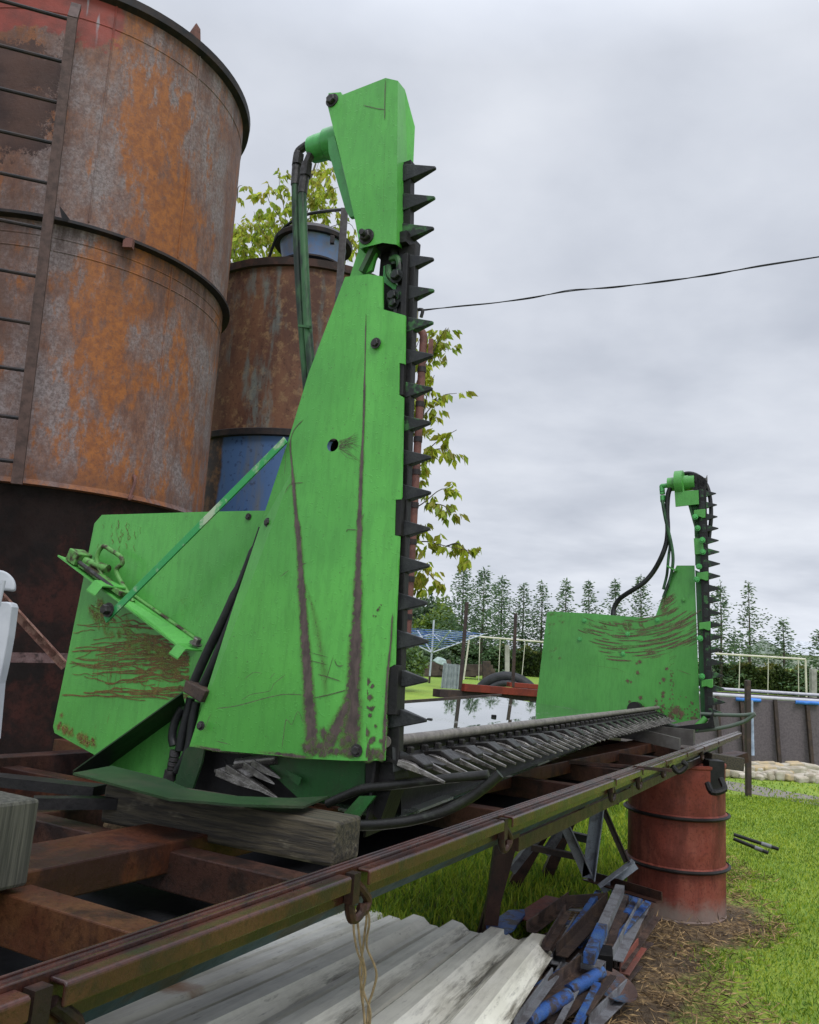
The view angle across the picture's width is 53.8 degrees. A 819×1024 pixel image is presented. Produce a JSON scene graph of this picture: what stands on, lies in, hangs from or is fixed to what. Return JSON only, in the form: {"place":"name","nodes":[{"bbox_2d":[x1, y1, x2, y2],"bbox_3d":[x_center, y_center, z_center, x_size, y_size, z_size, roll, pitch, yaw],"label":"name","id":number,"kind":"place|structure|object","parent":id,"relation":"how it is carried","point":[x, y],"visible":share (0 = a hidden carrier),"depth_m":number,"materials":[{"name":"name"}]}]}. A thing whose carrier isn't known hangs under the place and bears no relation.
{"place":"outdoors","nodes":[
{"label":"outdoors","id":0,"kind":"place"},
{"bbox_2d":[335,208,347,301],"bbox_3d":[-0.562,-1.773,6.466,0.068,1.414,0.040,3,-9,0],"label":"cable upright","id":1,"kind":"object","parent":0,"point":[342,248],"visible":0.43,"depth_m":6.50,"materials":[{"name":"metal"}]},
{"bbox_2d":[268,208,340,256],"bbox_3d":[-0.902,-2.478,6.988,0.049,0.276,1.105,12,-13,-43],"label":"black cable","id":2,"kind":"object","parent":1,"relation":"attached to","point":[308,214],"visible":0.82,"depth_m":6.93,"materials":[{"name":"rubber"}]},
{"bbox_2d":[138,0,818,662],"label":"sky","id":3,"kind":"structure","parent":0,"point":[571,144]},
{"bbox_2d":[546,976,607,1023],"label":"angle iron","id":4,"kind":"object","parent":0,"point":[576,1004],"visible":0.41,"depth_m":3.24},
{"bbox_2d":[511,955,588,1023],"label":"angle iron","id":5,"kind":"object","parent":4,"relation":"on","point":[568,972],"visible":0.41,"depth_m":3.37,"materials":[{"name":"metal"}]},
{"bbox_2d":[526,988,573,1023],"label":"steel tube","id":6,"kind":"object","parent":5,"relation":"on","point":[552,1005],"visible":0.87,"depth_m":3.11,"materials":[{"name":"metal"}]},
{"bbox_2d":[512,968,558,1023],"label":"steel bar","id":7,"kind":"object","parent":6,"relation":"on","point":[528,1008],"visible":0.83,"depth_m":3.10,"materials":[{"name":"metal"}]},
{"bbox_2d":[564,966,606,995],"bbox_3d":[0.737,1.968,3.385,0.054,0.075,0.251,-6,-13,44],"label":"steel tube","id":8,"kind":"object","parent":5,"relation":"on","point":[583,982],"visible":0.82,"depth_m":3.36,"materials":[{"name":"metal"}]},
{"bbox_2d":[555,990,578,1023],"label":"steel bar","id":9,"kind":"object","parent":4,"relation":"on","point":[563,1014],"visible":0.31,"depth_m":3.13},
{"bbox_2d":[356,661,818,1023],"bbox_3d":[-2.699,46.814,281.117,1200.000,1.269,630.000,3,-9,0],"label":"lawn","id":10,"kind":"structure","parent":0,"point":[421,691],"depth_m":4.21,"materials":[{"name":"plant"}]},
{"bbox_2d":[0,0,249,753],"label":"rusty silo","id":11,"kind":"object","parent":10,"relation":"on","point":[124,130],"visible":0.86,"depth_m":4.84,"materials":[{"name":"metal"}]},
{"bbox_2d":[85,910,398,1023],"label":"corrugated sheet","id":12,"kind":"object","parent":10,"relation":"on","point":[145,1007],"visible":0.08,"depth_m":2.72,"materials":[{"name":"metal"}]},
{"bbox_2d":[131,912,479,1023],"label":"corrugated sheet","id":13,"kind":"object","parent":12,"relation":"on","point":[178,1012],"visible":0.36,"depth_m":2.87,"materials":[{"name":"metal"}]},
{"bbox_2d":[173,914,552,1023],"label":"corrugated sheet","id":14,"kind":"object","parent":13,"relation":"on","point":[491,975],"visible":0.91,"depth_m":2.77,"materials":[{"name":"metal"}]},
{"bbox_2d":[486,909,524,934],"bbox_3d":[0.487,2.069,4.059,0.129,0.010,0.526,-2,-11,28],"label":"blue sheet","id":15,"kind":"object","parent":14,"relation":"on","point":[509,921],"visible":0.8,"depth_m":4.10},
{"bbox_2d":[526,892,575,932],"bbox_3d":[0.735,2.059,4.155,0.050,0.090,0.488,-3,-11,35],"label":"angle iron","id":16,"kind":"object","parent":14,"relation":"on","point":[542,919],"visible":0.98,"depth_m":4.12,"materials":[{"name":"metal"}]},
{"bbox_2d":[565,893,606,907],"bbox_3d":[0.951,2.078,4.320,0.235,0.070,0.050,4,-9,-6],"label":"angle iron","id":17,"kind":"object","parent":16,"relation":"on","point":[580,900],"visible":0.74,"depth_m":4.33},
{"bbox_2d":[536,926,566,982],"bbox_3d":[0.659,2.030,3.750,0.037,0.067,0.674,-1,-10,23],"label":"steel bar","id":18,"kind":"object","parent":14,"relation":"on","point":[559,937],"visible":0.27,"depth_m":3.84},
{"bbox_2d":[542,905,571,950],"bbox_3d":[0.713,1.995,3.885,0.037,0.066,0.507,-1,-10,23],"label":"steel bar","id":19,"kind":"object","parent":14,"relation":"on","point":[554,931],"visible":1,"depth_m":3.85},
{"bbox_2d":[550,914,576,965],"bbox_3d":[0.758,2.043,3.873,0.038,0.068,0.561,-1,-10,23],"label":"steel bar","id":20,"kind":"object","parent":14,"relation":"on","point":[556,960],"visible":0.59,"depth_m":3.67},
{"bbox_2d":[203,222,374,511],"bbox_3d":[-1.088,0.051,7.502,2.040,5.161,2.040,3,-9,0],"label":"second silo","id":21,"kind":"object","parent":10,"relation":"on","point":[258,391],"visible":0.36,"depth_m":6.78,"materials":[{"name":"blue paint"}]},
{"bbox_2d":[407,329,433,632],"bbox_3d":[0.010,-0.302,6.737,0.256,2.686,0.076,3,-9,0],"label":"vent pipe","id":22,"kind":"object","parent":21,"relation":"attached to","point":[419,406],"visible":0.62,"depth_m":6.75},
{"bbox_2d":[230,161,359,262],"bbox_3d":[-1.825,-1.014,10.503,2.286,8.146,1.812,3,-9,0],"label":"young tree","id":23,"kind":"object","parent":10,"relation":"on","point":[317,198],"visible":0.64,"depth_m":10.86,"materials":[{"name":"green plant"}]},
{"bbox_2d":[0,726,748,1023],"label":"trailer frame","id":24,"kind":"object","parent":10,"relation":"on","point":[97,919],"visible":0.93,"depth_m":1.31,"materials":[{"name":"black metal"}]},
{"bbox_2d":[0,570,17,737],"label":"canister","id":25,"kind":"object","parent":24,"relation":"on","point":[8,615],"visible":1,"depth_m":2.57,"materials":[{"name":"plastic"}]},
{"bbox_2d":[0,791,38,890],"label":"timber post","id":26,"kind":"object","parent":24,"relation":"on","point":[18,814],"visible":1,"depth_m":1.05,"materials":[{"name":"wood"}]},
{"bbox_2d":[103,823,124,828],"bbox_3d":[-0.581,0.628,1.606,0.070,0.036,0.035,-3,-11,34],"label":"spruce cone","id":27,"kind":"object","parent":24,"relation":"on","point":[110,826],"visible":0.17,"depth_m":1.59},
{"bbox_2d":[101,785,360,865],"bbox_3d":[-0.332,0.554,1.456,0.503,0.074,0.092,-1,-10,25],"label":"timber block","id":28,"kind":"object","parent":24,"relation":"on","point":[319,836],"depth_m":1.38,"materials":[{"name":"wood"}]},
{"bbox_2d":[352,910,377,1023],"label":"baler twine","id":29,"kind":"object","parent":24,"relation":"hanging from","point":[367,1019],"visible":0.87,"depth_m":1.50,"materials":[{"name":"fabric"}]},
{"bbox_2d":[53,78,755,836],"bbox_3d":[0.323,0.208,3.564,1.722,1.996,4.419,-2,-11,30],"label":"harvester header","id":30,"kind":"object","parent":24,"relation":"on","point":[249,658],"visible":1,"depth_m":1.91,"materials":[{"name":"green paint"}]},
{"bbox_2d":[407,607,425,649],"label":"distant tree","id":31,"kind":"object","parent":10,"relation":"on","point":[416,613],"visible":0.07,"depth_m":50.81,"materials":[{"name":"green plant"}]},
{"bbox_2d":[406,646,429,675],"bbox_3d":[-0.053,4.081,21.704,1.274,1.120,1.127,-3,-11,35],"label":"shrub","id":32,"kind":"object","parent":10,"relation":"on","point":[416,661],"visible":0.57,"depth_m":21.38,"materials":[{"name":"green plant"}]},
{"bbox_2d":[416,307,423,337],"bbox_3d":[-0.139,0.275,8.668,0.320,5.206,0.219,3,-9,0],"label":"utility pole","id":33,"kind":"object","parent":10,"relation":"on","point":[422,312],"visible":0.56,"depth_m":9.02,"materials":[{"name":"black metal"}]},
{"bbox_2d":[424,256,818,310],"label":"overhead wire","id":34,"kind":"object","parent":33,"relation":"attached to","point":[712,274],"visible":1,"depth_m":8.01,"materials":[{"name":"metal"}]},
{"bbox_2d":[415,592,442,617],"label":"distant tree","id":35,"kind":"object","parent":10,"relation":"on","point":[430,601],"visible":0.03,"depth_m":58.92,"materials":[{"name":"green plant"}]},
{"bbox_2d":[411,594,458,650],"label":"round tree","id":36,"kind":"object","parent":10,"relation":"on","point":[428,625],"visible":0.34,"depth_m":41.25,"materials":[{"name":"green plant"}]},
{"bbox_2d":[433,657,445,664],"bbox_3d":[0.896,4.363,23.624,0.419,0.246,0.428,3,-9,0],"label":"upturned tub","id":37,"kind":"object","parent":10,"relation":"on","point":[440,660],"visible":0.93,"depth_m":23.48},
{"bbox_2d":[419,641,460,663],"bbox_3d":[0.875,5.460,29.650,1.943,1.633,1.811,-4,-12,39],"label":"shrub","id":38,"kind":"object","parent":10,"relation":"on","point":[445,654],"visible":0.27,"depth_m":29.27,"materials":[{"name":"green plant"}]},
{"bbox_2d":[413,328,481,599],"bbox_3d":[0.186,0.335,7.456,0.921,4.731,1.132,3,-9,0],"label":"walnut tree","id":39,"kind":"object","parent":10,"relation":"on","point":[457,547],"visible":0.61,"depth_m":7.33,"materials":[{"name":"green plant"}]},
{"bbox_2d":[413,620,484,682],"bbox_3d":[0.691,4.438,25.121,2.465,2.126,2.464,-2,-11,30],"label":"clothes dryer","id":40,"kind":"object","parent":10,"relation":"on","point":[433,634],"visible":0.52,"depth_m":25.10,"materials":[{"name":"metal"}]},
{"bbox_2d":[441,663,459,688],"bbox_3d":[1.181,4.757,23.307,0.528,0.757,0.063,3,-9,0],"label":"metal sheet","id":41,"kind":"object","parent":10,"relation":"on","point":[450,676],"visible":0.81,"depth_m":23.31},
{"bbox_2d":[419,568,496,659],"bbox_3d":[2.292,4.285,33.624,4.260,4.512,4.128,3,-9,0],"label":"spruce tree","id":42,"kind":"object","parent":10,"relation":"on","point":[467,589],"visible":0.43,"depth_m":33.73,"materials":[{"name":"green plant"}]},
{"bbox_2d":[422,660,494,677],"bbox_3d":[1.406,5.469,28.100,3.184,0.635,0.457,3,-9,0],"label":"wood pile","id":43,"kind":"object","parent":10,"relation":"on","point":[473,670],"visible":0.39,"depth_m":27.94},
{"bbox_2d":[407,566,523,672],"bbox_3d":[3.276,4.345,31.596,4.719,4.486,5.552,10,-11,-34],"label":"spruce tree","id":44,"kind":"object","parent":10,"relation":"on","point":[482,629],"visible":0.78,"depth_m":31.65,"materials":[{"name":"green plant"}]},
{"bbox_2d":[339,799,630,938],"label":"grass","id":45,"kind":"structure","parent":10,"relation":"on","point":[466,897],"depth_m":4.91,"materials":[{"name":"plant"}]},
{"bbox_2d":[433,602,537,700],"bbox_3d":[0.805,1.121,6.369,0.464,0.725,1.620,-3,-11,33],"label":"stake frame","id":46,"kind":"object","parent":10,"relation":"on","point":[518,692],"visible":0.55,"depth_m":6.04,"materials":[{"name":"red paint"}]},
{"bbox_2d":[482,661,490,678],"bbox_3d":[2.622,5.419,27.512,0.288,0.673,0.260,3,-9,0],"label":"fence post","id":47,"kind":"object","parent":10,"relation":"on","point":[486,668],"visible":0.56,"depth_m":27.40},
{"bbox_2d":[463,635,543,680],"bbox_3d":[3.237,5.116,27.567,2.813,1.672,0.060,3,-9,0],"label":"swing frame","id":48,"kind":"object","parent":10,"relation":"on","point":[479,637],"visible":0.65,"depth_m":27.65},
{"bbox_2d":[477,671,537,702],"bbox_3d":[1.461,2.998,12.158,1.172,1.174,0.233,2,-9,8],"label":"tyre","id":49,"kind":"object","parent":10,"relation":"on","point":[501,679],"visible":0.11,"depth_m":12.20,"materials":[{"name":"rubber"}]},
{"bbox_2d":[505,645,509,671],"bbox_3d":[3.689,5.628,30.528,0.210,1.189,0.170,3,-9,0],"label":"fence post","id":50,"kind":"object","parent":10,"relation":"on","point":[507,657],"visible":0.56,"depth_m":30.46,"materials":[{"name":"concrete"}]},
{"bbox_2d":[479,575,542,649],"bbox_3d":[3.893,4.743,34.729,3.288,4.095,3.944,5,-10,-12],"label":"spruce tree","id":51,"kind":"object","parent":10,"relation":"on","point":[503,601],"visible":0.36,"depth_m":34.70,"materials":[{"name":"green plant"}]},
{"bbox_2d":[491,583,544,650],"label":"spruce tree","id":52,"kind":"object","parent":10,"relation":"on","point":[523,611],"visible":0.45,"depth_m":34.70,"materials":[{"name":"green plant"}]},
{"bbox_2d":[516,580,553,651],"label":"spruce tree","id":53,"kind":"object","parent":10,"relation":"on","point":[541,623],"visible":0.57,"depth_m":33.73,"materials":[{"name":"green plant"}]},
{"bbox_2d":[531,578,579,652],"bbox_3d":[6.348,4.633,32.518,3.193,4.076,2.829,-1,-10,26],"label":"spruce tree","id":54,"kind":"object","parent":10,"relation":"on","point":[561,595],"visible":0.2,"depth_m":32.92,"materials":[{"name":"green plant"}]},
{"bbox_2d":[575,580,604,613],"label":"spruce tree","id":55,"kind":"object","parent":10,"relation":"on","point":[587,606],"visible":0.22,"depth_m":34.88,"materials":[{"name":"green plant"}]},
{"bbox_2d":[595,578,633,616],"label":"spruce tree","id":56,"kind":"object","parent":10,"relation":"on","point":[615,586],"visible":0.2,"depth_m":32.94,"materials":[{"name":"green plant"}]},
{"bbox_2d":[444,640,818,697],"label":"thuja hedge","id":57,"kind":"object","parent":10,"relation":"on","point":[778,674],"visible":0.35,"depth_m":29.49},
{"bbox_2d":[613,941,653,970],"bbox_3d":[1.091,2.132,3.921,0.048,0.064,0.424,-3,-11,36],"label":"steel offcut","id":58,"kind":"object","parent":10,"relation":"on","point":[648,945],"visible":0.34,"depth_m":4.03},
{"bbox_2d":[621,576,658,617],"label":"spruce tree","id":59,"kind":"object","parent":10,"relation":"on","point":[640,609],"visible":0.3,"depth_m":34.89,"materials":[{"name":"green plant"}]},
{"bbox_2d":[478,843,810,1023],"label":"straw litter","id":60,"kind":"object","parent":10,"relation":"on","point":[707,954],"visible":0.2,"depth_m":3.92,"materials":[{"name":"plant"}]},
{"bbox_2d":[519,895,558,923],"bbox_3d":[0.688,2.149,4.329,0.095,0.077,0.413,-3,-11,34],"label":"steel channel","id":61,"kind":"object","parent":60,"relation":"on","point":[537,906],"visible":0.43,"depth_m":4.34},
{"bbox_2d":[588,979,626,1023],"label":"angle iron","id":62,"kind":"object","parent":60,"relation":"on","point":[605,1010],"visible":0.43,"depth_m":3.27,"materials":[{"name":"metal"}]},
{"bbox_2d":[572,981,600,1023],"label":"steel bar","id":63,"kind":"object","parent":62,"relation":"on","point":[581,1017],"visible":0.83,"depth_m":3.13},
{"bbox_2d":[586,974,615,1015],"bbox_3d":[0.764,1.935,3.240,0.027,0.038,0.360,-2,-11,31],"label":"steel bar","id":64,"kind":"object","parent":63,"relation":"on","point":[604,987],"visible":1,"depth_m":3.25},
{"bbox_2d":[580,968,637,1002],"bbox_3d":[0.848,2.005,3.439,0.243,0.089,0.245,3,-9,0],"label":"round dish","id":65,"kind":"object","parent":62,"relation":"on","point":[629,993],"visible":0.44,"depth_m":3.44,"materials":[{"name":"metal"}]},
{"bbox_2d":[578,955,605,969],"bbox_3d":[0.780,1.977,3.504,0.120,0.054,0.090,-2,-11,29],"label":"steel channel","id":66,"kind":"object","parent":65,"relation":"on","point":[599,964],"visible":0.4,"depth_m":3.47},
{"bbox_2d":[597,945,612,971],"bbox_3d":[0.861,1.986,3.574,0.070,0.122,0.100,2,-9,10],"label":"box section","id":67,"kind":"object","parent":65,"relation":"on","point":[606,953],"visible":0.4,"depth_m":3.54,"materials":[{"name":"black metal"}]},
{"bbox_2d":[583,922,606,964],"bbox_3d":[0.823,1.904,3.569,0.047,0.062,0.368,0,-10,22],"label":"box section","id":68,"kind":"object","parent":67,"relation":"on","point":[592,950],"visible":1,"depth_m":3.51,"materials":[{"name":"metal"}]},
{"bbox_2d":[595,884,624,962],"bbox_3d":[0.950,1.961,3.888,0.046,0.106,0.897,-1,-10,23],"label":"box section","id":69,"kind":"object","parent":68,"relation":"on","point":[608,915],"visible":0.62,"depth_m":4.00,"materials":[{"name":"metal"}]},
{"bbox_2d":[625,965,642,980],"bbox_3d":[1.011,2.103,3.672,0.033,0.025,0.204,-3,-11,35],"label":"steel offcut","id":70,"kind":"object","parent":60,"relation":"on","point":[636,970],"visible":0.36,"depth_m":3.69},
{"bbox_2d":[619,938,646,975],"bbox_3d":[1.040,2.063,3.751,0.045,0.065,0.329,-2,-11,29],"label":"angle iron","id":71,"kind":"object","parent":70,"relation":"on","point":[634,962],"visible":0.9,"depth_m":3.74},
{"bbox_2d":[615,908,660,969],"bbox_3d":[1.133,2.083,3.965,0.045,0.065,0.791,-2,-11,28],"label":"angle iron","id":72,"kind":"object","parent":71,"relation":"on","point":[650,921],"visible":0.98,"depth_m":4.05,"materials":[{"name":"metal"}]},
{"bbox_2d":[612,898,650,962],"bbox_3d":[1.113,2.046,4.010,0.050,0.070,0.905,-1,-10,24],"label":"angle iron","id":73,"kind":"object","parent":72,"relation":"on","point":[621,946],"visible":0.62,"depth_m":3.85,"materials":[{"name":"metal"}]},
{"bbox_2d":[582,873,662,902],"bbox_3d":[1.133,2.011,4.345,0.050,0.090,0.566,8,-10,-27],"label":"angle iron","id":74,"kind":"object","parent":73,"relation":"on","point":[644,893],"visible":0.76,"depth_m":4.27,"materials":[{"name":"metal"}]},
{"bbox_2d":[623,763,730,925],"bbox_3d":[1.625,1.960,4.924,0.626,0.875,0.626,3,-9,0],"label":"oil drum","id":75,"kind":"object","parent":10,"relation":"on","point":[675,850],"visible":0.73,"depth_m":4.68,"materials":[{"name":"red metal"}]},
{"bbox_2d":[702,752,744,770],"bbox_3d":[1.937,1.543,4.995,0.255,0.105,0.100,6,-10,-19],"label":"timber block","id":76,"kind":"object","parent":75,"relation":"on","point":[734,763],"depth_m":4.96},
{"bbox_2d":[621,686,818,765],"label":"frame pool","id":77,"kind":"structure","parent":10,"relation":"on","point":[786,728],"depth_m":12.39,"materials":[{"name":"plastic"}]},
{"bbox_2d":[697,582,765,688],"bbox_3d":[11.465,4.555,29.851,3.137,4.177,3.201,0,-10,19],"label":"spruce tree","id":78,"kind":"object","parent":10,"relation":"on","point":[721,628],"visible":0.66,"depth_m":29.60,"materials":[{"name":"green plant"}]},
{"bbox_2d":[719,631,747,666],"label":"spruce tree","id":79,"kind":"object","parent":10,"relation":"on","point":[732,649],"visible":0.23,"depth_m":35.62,"materials":[{"name":"green plant"}]},
{"bbox_2d":[730,770,743,777],"bbox_3d":[4.294,3.443,10.619,0.263,0.098,0.141,18,-8,-27],"label":"edging stone","id":80,"kind":"object","parent":10,"relation":"on","point":[734,773],"visible":0.56,"depth_m":10.53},
{"bbox_2d":[718,581,775,667],"bbox_3d":[13.126,4.746,31.053,2.417,4.166,2.890,8,-10,-25],"label":"spruce tree","id":81,"kind":"object","parent":10,"relation":"on","point":[750,641],"visible":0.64,"depth_m":30.77,"materials":[{"name":"green plant"}]},
{"bbox_2d":[744,680,751,796],"bbox_3d":[3.874,2.584,9.241,0.066,1.296,0.060,3,-9,0],"label":"fence post","id":82,"kind":"object","parent":10,"relation":"on","point":[748,766],"visible":0.89,"depth_m":9.21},
{"bbox_2d":[733,837,768,854],"bbox_3d":[2.688,2.629,6.360,0.263,0.086,0.033,-3,-11,35],"label":"steel tube","id":83,"kind":"object","parent":10,"relation":"on","point":[759,849],"visible":1,"depth_m":6.34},
{"bbox_2d":[751,700,754,754],"bbox_3d":[4.334,2.734,10.234,0.065,0.674,0.059,7,-10,-22],"label":"pool leg","id":84,"kind":"object","parent":10,"relation":"on","point":[752,737],"visible":0.61,"depth_m":10.20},
{"bbox_2d":[733,833,778,850],"bbox_3d":[2.796,2.661,6.516,0.340,0.087,0.033,-2,-11,28],"label":"steel tube","id":85,"kind":"object","parent":10,"relation":"on","point":[767,845],"visible":1,"depth_m":6.50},
{"bbox_2d":[715,653,807,696],"bbox_3d":[10.293,4.793,23.633,2.695,1.190,0.060,3,-9,0],"label":"swing frame","id":86,"kind":"object","parent":10,"relation":"on","point":[777,657],"visible":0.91,"depth_m":23.70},
{"bbox_2d":[762,769,777,780],"bbox_3d":[4.748,3.455,10.610,0.249,0.122,0.121,2,-15,-35],"label":"edging stone","id":87,"kind":"object","parent":10,"relation":"on","point":[770,773],"visible":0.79,"depth_m":10.53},
{"bbox_2d":[774,770,792,780],"bbox_3d":[4.895,3.460,10.601,0.280,0.124,0.120,8,-9,-18],"label":"edging stone","id":88,"kind":"object","parent":10,"relation":"on","point":[779,775],"visible":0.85,"depth_m":10.53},
{"bbox_2d":[759,617,810,669],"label":"spruce tree","id":89,"kind":"object","parent":10,"relation":"on","point":[782,643],"visible":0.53,"depth_m":30.67,"materials":[{"name":"green plant"}]},
{"bbox_2d":[785,761,803,765],"bbox_3d":[5.549,3.668,11.644,0.219,0.127,0.165,1,-2,-5],"label":"edging stone","id":90,"kind":"object","parent":10,"relation":"on","point":[796,763],"visible":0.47,"depth_m":11.58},
{"bbox_2d":[785,766,803,772],"bbox_3d":[5.287,3.579,11.162,0.287,0.117,0.183,-8,-16,22],"label":"edging stone","id":91,"kind":"object","parent":10,"relation":"on","point":[797,769],"visible":0.44,"depth_m":11.07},
{"bbox_2d":[779,629,818,697],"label":"spruce tree","id":92,"kind":"object","parent":10,"relation":"on","point":[814,663],"visible":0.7,"depth_m":26.78,"materials":[{"name":"green plant"}]},
{"bbox_2d":[793,773,808,782],"bbox_3d":[5.144,3.490,10.583,0.279,0.089,0.191,3,0,-19],"label":"edging stone","id":93,"kind":"object","parent":10,"relation":"on","point":[801,778],"visible":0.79,"depth_m":10.49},
{"bbox_2d":[801,762,818,769],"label":"edging stone","id":94,"kind":"object","parent":10,"relation":"on","point":[811,766],"visible":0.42,"depth_m":11.60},
{"bbox_2d":[804,772,816,782],"bbox_3d":[5.269,3.482,10.589,0.138,0.119,0.228,-3,-12,39],"label":"edging stone","id":95,"kind":"object","parent":10,"relation":"on","point":[811,776],"visible":0.77,"depth_m":10.50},
{"bbox_2d":[809,668,816,697],"bbox_3d":[12.776,5.519,25.564,0.194,1.100,0.170,3,-9,0],"label":"fence post","id":96,"kind":"object","parent":10,"relation":"on","point":[812,680],"visible":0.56,"depth_m":25.53,"materials":[{"name":"grey concrete"}]},
{"bbox_2d":[726,777,818,805],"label":"grass","id":97,"kind":"structure","parent":0,"point":[801,784],"depth_m":9.64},
{"bbox_2d":[726,781,818,803],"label":"path","id":98,"kind":"structure","parent":0,"point":[756,792],"depth_m":9.51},
{"bbox_2d":[739,639,818,668],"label":"white building","id":99,"kind":"structure","parent":0,"point":[804,644],"depth_m":72.50,"materials":[{"name":"white"}]},
{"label":"steel bar","id":100,"kind":"object","parent":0,"visible":0},
{"bbox_2d":[623,896,642,915],"bbox_3d":[1.179,2.088,4.269,0.049,0.070,0.311,-2,-11,28],"label":"steel tube","id":101,"kind":"object","parent":100,"relation":"on","point":[630,906],"visible":0.5,"depth_m":4.23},
{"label":"steel bar","id":102,"kind":"object","parent":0,"visible":0},
{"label":"flat bar","id":103,"kind":"object","parent":102,"relation":"on","visible":0},
{"bbox_2d":[556,892,607,957],"bbox_3d":[0.884,2.021,3.981,0.055,0.085,0.840,-2,-11,29],"label":"angle iron","id":104,"kind":"object","parent":103,"relation":"on","point":[573,937],"visible":0.83,"depth_m":3.89,"materials":[{"name":"metal"}]},
{"bbox_2d":[567,890,600,930],"bbox_3d":[0.900,2.053,4.137,0.030,0.060,0.680,-1,-10,25],"label":"steel bar","id":105,"kind":"object","parent":103,"relation":"on","point":[592,901],"visible":0.58,"depth_m":4.19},
{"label":"steel offcut","id":106,"kind":"object","parent":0,"visible":0},
{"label":"flat bar","id":107,"kind":"object","parent":106,"relation":"on","visible":0},
{"bbox_2d":[555,958,567,970],"bbox_3d":[0.672,2.034,3.584,0.029,0.061,0.173,-2,-11,30],"label":"steel offcut","id":108,"kind":"object","parent":107,"relation":"on","point":[563,962],"visible":0.2,"depth_m":3.62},
{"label":"steel offcut","id":109,"kind":"object","parent":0,"visible":0},
{"bbox_2d":[548,944,586,968],"bbox_3d":[0.781,2.110,3.832,0.100,0.018,0.363,-3,-11,34],"label":"flat bar","id":110,"kind":"object","parent":109,"relation":"on","point":[573,955],"visible":0.2,"depth_m":3.83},
{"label":"steel bar","id":111,"kind":"object","parent":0,"visible":0},
{"bbox_2d":[606,895,628,946],"bbox_3d":[1.038,2.055,4.028,0.040,0.070,0.815,0,-10,20],"label":"box section","id":112,"kind":"object","parent":111,"relation":"on","point":[614,931],"visible":0.54,"depth_m":3.98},
{"bbox_2d":[617,900,651,937],"bbox_3d":[1.109,2.049,4.040,0.036,0.038,0.836,-2,-11,30],"label":"steel bar","id":113,"kind":"object","parent":112,"relation":"on","point":[641,909],"visible":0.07,"depth_m":4.13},
{"bbox_2d":[605,913,628,944],"bbox_3d":[1.019,2.041,3.946,0.024,0.054,0.572,-1,-10,25],"label":"steel bar","id":114,"kind":"object","parent":113,"relation":"on","point":[625,917],"visible":0.27,"depth_m":4.06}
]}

